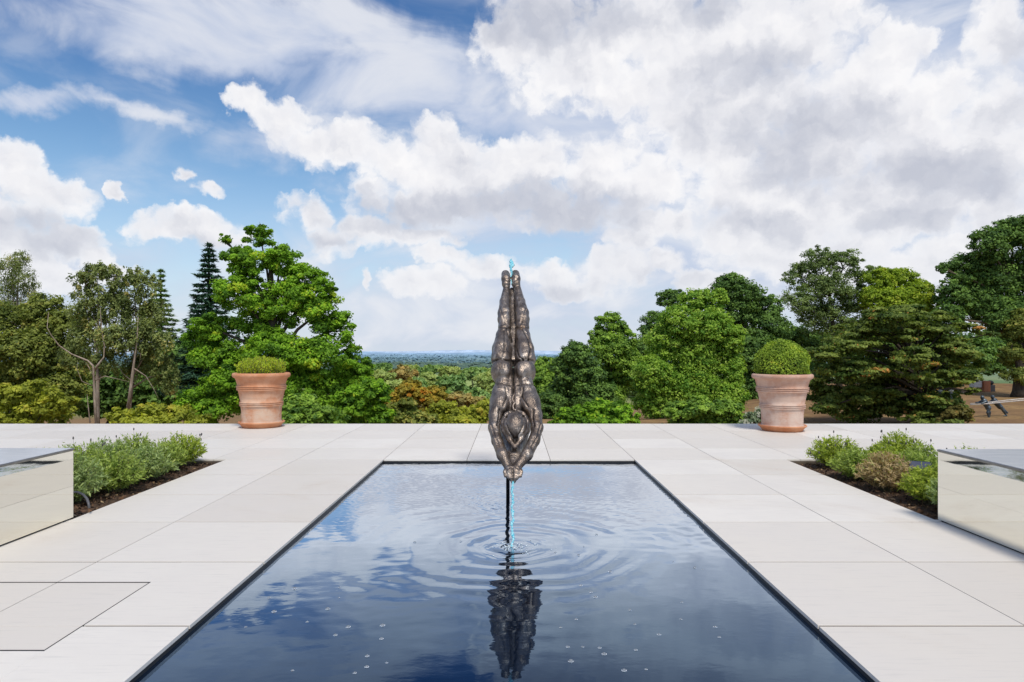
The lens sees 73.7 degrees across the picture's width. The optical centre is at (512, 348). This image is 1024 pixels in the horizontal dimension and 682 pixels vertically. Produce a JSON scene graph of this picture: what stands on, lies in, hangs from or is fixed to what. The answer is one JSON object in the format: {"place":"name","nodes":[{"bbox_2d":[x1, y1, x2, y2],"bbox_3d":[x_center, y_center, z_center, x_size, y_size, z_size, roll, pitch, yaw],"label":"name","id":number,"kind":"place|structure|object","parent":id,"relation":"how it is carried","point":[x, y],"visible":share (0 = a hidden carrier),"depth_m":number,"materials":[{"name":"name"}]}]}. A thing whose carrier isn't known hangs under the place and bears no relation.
{"place":"outdoors","nodes":[
{"label":"outdoors","id":0,"kind":"place"},
{"bbox_2d":[99,350,560,353],"bbox_3d":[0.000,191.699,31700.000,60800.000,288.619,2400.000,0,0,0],"label":"hills","id":1,"kind":"structure","parent":0,"point":[466,351],"depth_m":31562.28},
{"bbox_2d":[101,351,558,354],"bbox_3d":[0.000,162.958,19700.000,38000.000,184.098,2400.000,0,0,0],"label":"hills","id":2,"kind":"structure","parent":0,"point":[469,353],"depth_m":19643.50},
{"bbox_2d":[0,424,1023,681],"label":"paved terrace","id":3,"kind":"structure","parent":0,"point":[812,546],"depth_m":5.92,"materials":[{"name":"stone"}]},
{"bbox_2d":[0,448,73,545],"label":"mirror bench","id":4,"kind":"object","parent":3,"relation":"on","point":[36,489],"visible":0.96,"depth_m":5.93,"materials":[{"name":"silver metal"}]},
{"bbox_2d":[0,582,149,650],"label":"access hatch","id":5,"kind":"object","parent":3,"relation":"on","point":[39,616],"visible":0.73,"depth_m":4.23,"materials":[{"name":"stone"}]},
{"bbox_2d":[70,462,213,519],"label":"bark mulch","id":6,"kind":"object","parent":3,"relation":"in","point":[97,495],"visible":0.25,"depth_m":7.78,"materials":[{"name":"brown wood"}]},
{"bbox_2d":[73,491,89,507],"bbox_3d":[-4.216,1.471,6.686,0.316,0.142,0.052,0,0,29],"label":"drip pipe","id":7,"kind":"object","parent":6,"relation":"on","point":[84,496],"visible":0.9,"depth_m":6.67,"materials":[{"name":"grey plastic"}]},
{"bbox_2d":[58,436,109,474],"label":"lavender plant","id":8,"kind":"object","parent":6,"relation":"on","point":[89,451],"visible":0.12,"depth_m":8.13,"materials":[{"name":"green plant"}]},
{"bbox_2d":[73,451,112,503],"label":"lavender plant","id":9,"kind":"object","parent":6,"relation":"on","point":[85,486],"visible":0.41,"depth_m":7.22,"materials":[{"name":"green plant"}]},
{"bbox_2d":[79,435,135,464],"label":"lavender plant","id":10,"kind":"object","parent":6,"relation":"on","point":[106,449],"visible":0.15,"depth_m":8.71,"materials":[{"name":"green plant"}]},
{"bbox_2d":[81,445,151,492],"bbox_3d":[-4.536,1.370,7.784,0.771,0.555,0.749,0,0,0],"label":"lavender plant","id":11,"kind":"object","parent":6,"relation":"on","point":[121,475],"visible":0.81,"depth_m":7.74,"materials":[{"name":"green plant"}]},
{"bbox_2d":[111,428,156,454],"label":"lavender plant","id":12,"kind":"object","parent":6,"relation":"on","point":[135,442],"visible":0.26,"depth_m":9.37,"materials":[{"name":"green plant"}]},
{"bbox_2d":[122,442,179,482],"bbox_3d":[-4.538,1.393,8.405,0.736,0.509,0.689,0,0,29],"label":"lavender plant","id":13,"kind":"object","parent":6,"relation":"on","point":[154,462],"visible":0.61,"depth_m":8.37,"materials":[{"name":"green plant"}]},
{"bbox_2d":[143,437,189,472],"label":"lavender plant","id":14,"kind":"object","parent":6,"relation":"on","point":[174,454],"visible":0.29,"depth_m":8.98,"materials":[{"name":"green plant"}]},
{"bbox_2d":[162,431,207,465],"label":"lavender plant","id":15,"kind":"object","parent":6,"relation":"on","point":[194,446],"visible":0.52,"depth_m":9.52,"materials":[{"name":"green plant"}]},
{"bbox_2d":[187,461,220,464],"bbox_3d":[-4.945,1.711,8.135,1.730,0.178,3.590,0,0,0],"label":"bed edging","id":16,"kind":"object","parent":3,"relation":"on","point":[209,462],"depth_m":9.87,"materials":[{"name":"metal"}]},
{"bbox_2d":[232,372,290,428],"bbox_3d":[-5.159,1.044,14.041,1.142,1.113,1.142,0,0,0],"label":"terracotta pot","id":17,"kind":"object","parent":3,"relation":"on","point":[261,396],"visible":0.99,"depth_m":13.67,"materials":[{"name":"orange ceramic"}]},
{"bbox_2d":[234,355,285,373],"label":"box plant","id":18,"kind":"object","parent":17,"relation":"in","point":[256,365],"visible":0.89,"depth_m":13.80,"materials":[{"name":"green plant"}]},
{"bbox_2d":[129,461,874,681],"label":"pool basin","id":19,"kind":"object","parent":3,"relation":"in","point":[818,631],"visible":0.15,"depth_m":5.10,"materials":[{"name":"black stone"}]},
{"bbox_2d":[135,462,869,681],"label":"water","id":20,"kind":"structure","parent":19,"relation":"in","point":[470,607],"depth_m":4.50,"materials":[{"name":"blue liquid"}]},
{"bbox_2d":[488,270,543,500],"bbox_3d":[0.033,0.460,7.692,0.570,2.970,2.440,0,0,0],"label":"diver statue","id":21,"kind":"object","parent":20,"relation":"in","point":[515,415],"visible":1,"depth_m":7.28,"materials":[{"name":"brown metal"}]},
{"bbox_2d":[509,259,514,284],"bbox_3d":[-0.009,-1.001,8.820,0.076,0.380,0.366,0,0,0],"label":"water jet","id":22,"kind":"object","parent":21,"relation":"attached to","point":[511,265],"visible":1,"depth_m":8.87},
{"bbox_2d":[487,481,551,555],"bbox_3d":[-0.061,1.447,5.944,0.565,0.412,1.029,0,0,-22],"label":"water jet","id":23,"kind":"object","parent":20,"relation":"on","point":[512,515],"visible":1,"depth_m":5.89,"materials":[{"name":"white liquid"}]},
{"bbox_2d":[751,373,813,432],"bbox_3d":[5.301,1.044,13.421,1.142,1.113,1.142,0,0,0],"label":"terracotta pot","id":24,"kind":"object","parent":3,"relation":"on","point":[782,400],"visible":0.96,"depth_m":13.05,"materials":[{"name":"ceramic"}]},
{"bbox_2d":[753,338,810,374],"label":"box plant","id":25,"kind":"object","parent":24,"relation":"in","point":[781,356],"visible":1,"depth_m":13.11,"materials":[{"name":"green plant"}]},
{"bbox_2d":[791,461,823,464],"bbox_3d":[4.853,1.711,8.135,1.915,0.178,3.590,0,0,0],"label":"bed edging","id":26,"kind":"object","parent":3,"relation":"on","point":[806,462],"depth_m":9.87,"materials":[{"name":"metal"}]},
{"bbox_2d":[798,463,938,519],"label":"bark mulch","id":27,"kind":"object","parent":3,"relation":"in","point":[919,511],"visible":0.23,"depth_m":7.75,"materials":[{"name":"brown wood"}]},
{"bbox_2d":[804,430,867,468],"bbox_3d":[4.452,1.384,9.432,0.804,0.527,0.751,0,0,-38],"label":"lavender plant","id":28,"kind":"object","parent":27,"relation":"on","point":[823,451],"visible":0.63,"depth_m":9.36,"materials":[{"name":"green plant"}]},
{"bbox_2d":[826,445,876,480],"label":"lavender plant","id":29,"kind":"object","parent":27,"relation":"on","point":[846,465],"visible":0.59,"depth_m":8.51,"materials":[{"name":"green plant"}]},
{"bbox_2d":[862,441,899,461],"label":"lavender plant","id":30,"kind":"object","parent":27,"relation":"on","point":[875,447],"visible":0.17,"depth_m":8.95,"materials":[{"name":"green plant"}]},
{"bbox_2d":[853,450,922,491],"bbox_3d":[4.334,1.403,7.898,0.727,0.488,0.775,0,0,0],"label":"lavender plant","id":31,"kind":"object","parent":27,"relation":"on","point":[881,474],"visible":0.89,"depth_m":7.83,"materials":[{"name":"brown plant"}]},
{"bbox_2d":[872,428,928,456],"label":"lavender plant","id":32,"kind":"object","parent":27,"relation":"on","point":[900,441],"visible":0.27,"depth_m":9.24,"materials":[{"name":"green plant"}]},
{"bbox_2d":[890,450,937,472],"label":"lavender plant","id":33,"kind":"object","parent":27,"relation":"on","point":[918,456],"visible":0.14,"depth_m":8.16,"materials":[{"name":"green plant"}]},
{"bbox_2d":[895,462,937,505],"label":"lavender plant","id":34,"kind":"object","parent":27,"relation":"on","point":[917,487],"visible":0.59,"depth_m":7.19,"materials":[{"name":"green plant"}]},
{"bbox_2d":[908,461,931,470],"bbox_3d":[4.627,1.472,7.750,0.230,0.376,0.156,0,0,30],"label":"solar lamp","id":35,"kind":"object","parent":27,"relation":"on","point":[915,463],"visible":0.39,"depth_m":7.76,"materials":[{"name":"black plastic"}]},
{"bbox_2d":[895,439,946,464],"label":"lavender plant","id":36,"kind":"object","parent":27,"relation":"on","point":[930,448],"visible":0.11,"depth_m":8.54,"materials":[{"name":"green plant"}]},
{"bbox_2d":[925,477,937,504],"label":"lavender plant","id":37,"kind":"object","parent":27,"relation":"on","point":[934,495],"visible":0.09,"depth_m":6.78,"materials":[{"name":"green plant"}]},
{"bbox_2d":[937,449,1023,553],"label":"mirror bench","id":38,"kind":"object","parent":3,"relation":"on","point":[980,492],"visible":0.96,"depth_m":5.78,"materials":[{"name":"silver metal"}]},
{"bbox_2d":[0,0,1023,352],"label":"sky","id":39,"kind":"structure","parent":0,"point":[620,153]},
{"bbox_2d":[4,355,1023,423],"bbox_3d":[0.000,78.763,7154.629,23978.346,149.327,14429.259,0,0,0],"label":"ground","id":40,"kind":"structure","parent":0,"point":[1014,410],"depth_m":49.57,"materials":[{"name":"green soil"}]},
{"bbox_2d":[0,249,41,412],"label":"birch tree","id":41,"kind":"object","parent":40,"relation":"on","point":[9,288],"visible":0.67,"depth_m":45.73,"materials":[{"name":"green plant"}]},
{"bbox_2d":[0,377,82,423],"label":"shrub","id":42,"kind":"object","parent":40,"relation":"on","point":[18,405],"visible":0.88,"depth_m":21.96,"materials":[{"name":"green plant"}]},
{"bbox_2d":[0,291,95,412],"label":"broadleaf tree","id":43,"kind":"object","parent":40,"relation":"on","point":[29,349],"visible":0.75,"depth_m":41.11,"materials":[{"name":"green plant"}]},
{"bbox_2d":[47,260,134,423],"bbox_3d":[-21.675,-0.150,36.140,4.871,9.068,2.857,0,0,0],"label":"birch tree","id":44,"kind":"object","parent":40,"relation":"on","point":[103,342],"visible":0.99,"depth_m":35.76,"materials":[{"name":"green plant"}]},
{"bbox_2d":[55,339,197,423],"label":"broadleaf tree","id":45,"kind":"object","parent":40,"relation":"on","point":[113,393],"visible":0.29,"depth_m":49.02,"materials":[{"name":"green plant"}]},
{"bbox_2d":[107,265,181,408],"bbox_3d":[-19.793,-0.045,36.831,3.641,8.961,3.204,0,0,0],"label":"birch tree","id":46,"kind":"object","parent":40,"relation":"on","point":[146,338],"visible":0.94,"depth_m":36.60,"materials":[{"name":"green plant"}]},
{"bbox_2d":[102,402,212,423],"bbox_3d":[-10.437,2.853,19.804,3.161,2.602,1.701,0,0,0],"label":"shrub","id":47,"kind":"object","parent":40,"relation":"on","point":[152,413],"visible":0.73,"depth_m":19.85,"materials":[{"name":"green plant"}]},
{"bbox_2d":[135,269,182,375],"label":"conifer tree","id":48,"kind":"object","parent":40,"relation":"on","point":[161,294],"visible":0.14,"depth_m":51.90,"materials":[{"name":"green plant"}]},
{"bbox_2d":[156,242,241,421],"bbox_3d":[-17.769,-0.892,39.927,4.623,10.803,5.667,0,0,-10],"label":"spruce tree","id":49,"kind":"object","parent":40,"relation":"on","point":[206,305],"visible":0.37,"depth_m":39.53,"materials":[{"name":"green plant"}]},
{"bbox_2d":[172,224,377,423],"bbox_3d":[-10.896,-0.910,31.892,9.802,10.153,3.702,0,0,0],"label":"broadleaf tree","id":50,"kind":"object","parent":40,"relation":"on","point":[294,291],"visible":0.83,"depth_m":31.47,"materials":[{"name":"green plant"}]},
{"bbox_2d":[281,393,350,423],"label":"shrub","id":51,"kind":"object","parent":40,"relation":"on","point":[302,408],"visible":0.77,"depth_m":23.62,"materials":[{"name":"green plant"}]},
{"bbox_2d":[329,377,396,423],"bbox_3d":[-5.988,2.605,26.055,2.952,3.102,2.043,0,0,29],"label":"shrub","id":52,"kind":"object","parent":40,"relation":"on","point":[361,406],"visible":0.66,"depth_m":25.59,"materials":[{"name":"green plant"}]},
{"bbox_2d":[372,363,393,371],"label":"broadleaf tree","id":53,"kind":"object","parent":40,"relation":"on","point":[386,366],"visible":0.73,"depth_m":378.27,"materials":[{"name":"green plant"}]},
{"bbox_2d":[370,368,396,381],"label":"broadleaf tree","id":54,"kind":"object","parent":40,"relation":"on","point":[381,373],"visible":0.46,"depth_m":168.26,"materials":[{"name":"green plant"}]},
{"bbox_2d":[386,379,402,390],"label":"broadleaf tree","id":55,"kind":"object","parent":40,"relation":"on","point":[393,384],"visible":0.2,"depth_m":138.52,"materials":[{"name":"green plant"}]},
{"bbox_2d":[388,363,418,380],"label":"broadleaf tree","id":56,"kind":"object","parent":40,"relation":"on","point":[403,372],"visible":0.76,"depth_m":208.62,"materials":[{"name":"yellow plant"}]},
{"bbox_2d":[405,364,418,370],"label":"broadleaf tree","id":57,"kind":"object","parent":40,"relation":"on","point":[415,366],"visible":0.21,"depth_m":359.90,"materials":[{"name":"green plant"}]},
{"bbox_2d":[387,397,439,423],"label":"shrub","id":58,"kind":"object","parent":40,"relation":"on","point":[408,411],"visible":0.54,"depth_m":33.66,"materials":[{"name":"green plant"}]},
{"bbox_2d":[384,377,448,411],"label":"shrub","id":59,"kind":"object","parent":40,"relation":"on","point":[427,396],"visible":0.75,"depth_m":43.80,"materials":[{"name":"orange plant"}]},
{"bbox_2d":[116,360,720,373],"bbox_3d":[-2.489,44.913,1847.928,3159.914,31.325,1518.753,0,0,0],"label":"distant woodland","id":60,"kind":"object","parent":40,"relation":"on","point":[460,366],"visible":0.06,"depth_m":2107.37,"materials":[{"name":"green plant"}]},
{"bbox_2d":[412,376,427,386],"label":"broadleaf tree","id":61,"kind":"object","parent":40,"relation":"on","point":[424,382],"visible":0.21,"depth_m":159.53,"materials":[{"name":"green plant"}]},
{"bbox_2d":[419,371,437,385],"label":"broadleaf tree","id":62,"kind":"object","parent":40,"relation":"on","point":[429,378],"visible":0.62,"depth_m":189.21,"materials":[{"name":"green plant"}]},
{"bbox_2d":[417,364,442,374],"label":"broadleaf tree","id":63,"kind":"object","parent":40,"relation":"on","point":[430,367],"visible":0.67,"depth_m":328.73,"materials":[{"name":"green plant"}]},
{"bbox_2d":[437,366,461,376],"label":"broadleaf tree","id":64,"kind":"object","parent":40,"relation":"on","point":[450,370],"visible":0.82,"depth_m":298.16,"materials":[{"name":"green plant"}]},
{"bbox_2d":[435,373,469,392],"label":"broadleaf tree","id":65,"kind":"object","parent":40,"relation":"on","point":[454,383],"visible":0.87,"depth_m":149.36,"materials":[{"name":"green plant"}]},
{"bbox_2d":[425,398,489,423],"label":"shrub","id":66,"kind":"object","parent":40,"relation":"on","point":[448,412],"visible":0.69,"depth_m":35.74,"materials":[{"name":"yellow plant"}]},
{"bbox_2d":[443,391,485,407],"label":"shrub","id":67,"kind":"object","parent":40,"relation":"on","point":[460,398],"visible":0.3,"depth_m":47.48,"materials":[{"name":"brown plant"}]},
{"bbox_2d":[461,366,487,386],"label":"broadleaf tree","id":68,"kind":"object","parent":40,"relation":"on","point":[470,372],"visible":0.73,"depth_m":278.80,"materials":[{"name":"green plant"}]},
{"bbox_2d":[463,387,490,400],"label":"broadleaf tree","id":69,"kind":"object","parent":40,"relation":"on","point":[478,391],"visible":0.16,"depth_m":129.59,"materials":[{"name":"green plant"}]},
{"bbox_2d":[99,354,864,357],"bbox_3d":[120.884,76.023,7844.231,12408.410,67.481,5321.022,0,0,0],"label":"distant woodland","id":70,"kind":"object","parent":40,"relation":"on","point":[435,355],"visible":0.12,"depth_m":6633.44,"materials":[{"name":"green plant"}]},
{"bbox_2d":[472,371,494,389],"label":"broadleaf tree","id":71,"kind":"object","parent":40,"relation":"on","point":[484,380],"visible":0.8,"depth_m":198.79,"materials":[{"name":"green plant"}]},
{"bbox_2d":[484,382,494,393],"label":"broadleaf tree","id":72,"kind":"object","parent":40,"relation":"on","point":[488,389],"visible":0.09,"depth_m":149.10,"materials":[{"name":"green plant"}]},
{"bbox_2d":[107,355,886,363],"bbox_3d":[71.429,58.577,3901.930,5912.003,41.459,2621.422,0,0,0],"label":"distant woodland","id":73,"kind":"object","parent":40,"relation":"on","point":[432,359],"visible":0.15,"depth_m":3667.78,"materials":[{"name":"green plant"}]},
{"bbox_2d":[284,375,727,396],"bbox_3d":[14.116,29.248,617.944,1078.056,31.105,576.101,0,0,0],"label":"valley woodland","id":74,"kind":"object","parent":40,"relation":"on","point":[469,383],"depth_m":339.31,"materials":[{"name":"green plant"}]},
{"bbox_2d":[533,356,556,418],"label":"broadleaf tree","id":75,"kind":"object","parent":40,"relation":"on","point":[544,376],"visible":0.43,"depth_m":61.09,"materials":[{"name":"green plant"}]},
{"bbox_2d":[538,339,619,418],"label":"broadleaf tree","id":76,"kind":"object","parent":40,"relation":"on","point":[580,374],"visible":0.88,"depth_m":47.28,"materials":[{"name":"green plant"}]},
{"bbox_2d":[547,397,640,423],"bbox_3d":[2.854,2.911,23.787,3.403,2.480,1.832,0,0,0],"label":"shrub","id":77,"kind":"object","parent":40,"relation":"on","point":[596,411],"visible":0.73,"depth_m":23.69,"materials":[{"name":"green plant"}]},
{"bbox_2d":[587,311,645,416],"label":"broadleaf tree","id":78,"kind":"object","parent":40,"relation":"on","point":[612,344],"visible":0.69,"depth_m":53.30,"materials":[{"name":"green plant"}]},
{"bbox_2d":[628,288,682,404],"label":"broadleaf tree","id":79,"kind":"object","parent":40,"relation":"on","point":[669,297],"visible":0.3,"depth_m":57.35,"materials":[{"name":"green plant"}]},
{"bbox_2d":[627,287,751,418],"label":"broadleaf tree","id":80,"kind":"object","parent":40,"relation":"on","point":[692,350],"visible":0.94,"depth_m":43.32,"materials":[{"name":"green plant"}]},
{"bbox_2d":[661,394,745,423],"bbox_3d":[7.302,2.927,26.134,3.297,2.456,2.311,0,0,0],"label":"shrub","id":81,"kind":"object","parent":40,"relation":"on","point":[702,410],"visible":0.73,"depth_m":25.67,"materials":[{"name":"green plant"}]},
{"bbox_2d":[738,406,760,423],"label":"flowering shrub","id":82,"kind":"object","parent":40,"relation":"on","point":[754,417],"visible":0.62,"depth_m":20.87,"materials":[{"name":"green plant"}]},
{"bbox_2d":[708,271,796,400],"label":"broadleaf tree","id":83,"kind":"object","parent":40,"relation":"on","point":[742,295],"visible":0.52,"depth_m":61.01,"materials":[{"name":"green plant"}]},
{"bbox_2d":[778,244,874,391],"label":"broadleaf tree","id":84,"kind":"object","parent":40,"relation":"on","point":[824,285],"visible":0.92,"depth_m":65.54,"materials":[{"name":"green plant"}]},
{"bbox_2d":[778,317,878,389],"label":"broadleaf tree","id":85,"kind":"object","parent":40,"relation":"on","point":[801,339],"visible":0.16,"depth_m":70.67,"materials":[{"name":"green plant"}]},
{"bbox_2d":[856,265,940,349],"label":"broadleaf tree","id":86,"kind":"object","parent":40,"relation":"on","point":[885,288],"visible":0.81,"depth_m":63.20,"materials":[{"name":"green plant"}]},
{"bbox_2d":[803,303,1001,423],"bbox_3d":[20.168,1.167,36.168,11.099,7.361,6.966,0,0,0],"label":"tree","id":87,"kind":"object","parent":40,"relation":"on","point":[917,370],"visible":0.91,"depth_m":35.00,"materials":[{"name":"green plant"}]},
{"bbox_2d":[854,318,1000,384],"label":"broadleaf tree","id":88,"kind":"object","parent":40,"relation":"on","point":[989,358],"visible":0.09,"depth_m":77.30,"materials":[{"name":"green plant"}]},
{"bbox_2d":[931,405,975,423],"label":"shrub","id":89,"kind":"object","parent":40,"relation":"on","point":[964,413],"visible":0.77,"depth_m":33.65,"materials":[{"name":"green plant"}]},
{"bbox_2d":[930,214,1023,341],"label":"broadleaf tree","id":90,"kind":"object","parent":40,"relation":"on","point":[986,273],"visible":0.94,"depth_m":59.54,"materials":[{"name":"green plant"}]},
{"bbox_2d":[969,379,994,391],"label":"garden machine","id":91,"kind":"object","parent":40,"relation":"on","point":[986,386],"visible":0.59,"depth_m":65.60,"materials":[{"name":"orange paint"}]},
{"bbox_2d":[975,395,990,416],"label":"rope pulling statue","id":92,"kind":"object","parent":40,"relation":"on","point":[983,400],"visible":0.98,"depth_m":40.88,"materials":[{"name":"grey metal"}]},
{"bbox_2d":[970,398,1023,404],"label":"rope","id":93,"kind":"object","parent":92,"relation":"attached to","point":[1016,400],"visible":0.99,"depth_m":40.91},
{"bbox_2d":[974,329,1014,375],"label":"broadleaf tree","id":94,"kind":"object","parent":40,"relation":"on","point":[1001,342],"visible":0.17,"depth_m":81.12,"materials":[{"name":"green plant"}]},
{"bbox_2d":[989,395,1007,415],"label":"rope pulling statue","id":95,"kind":"object","parent":40,"relation":"on","point":[1000,406],"visible":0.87,"depth_m":41.48,"materials":[{"name":"grey metal"}]},
{"bbox_2d":[996,307,1023,397],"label":"broadleaf tree","id":96,"kind":"object","parent":40,"relation":"on","point":[1012,354],"visible":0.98,"depth_m":57.59,"materials":[{"name":"green plant"}]},
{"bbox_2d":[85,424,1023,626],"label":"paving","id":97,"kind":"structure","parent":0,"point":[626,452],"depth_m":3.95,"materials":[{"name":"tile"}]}
]}

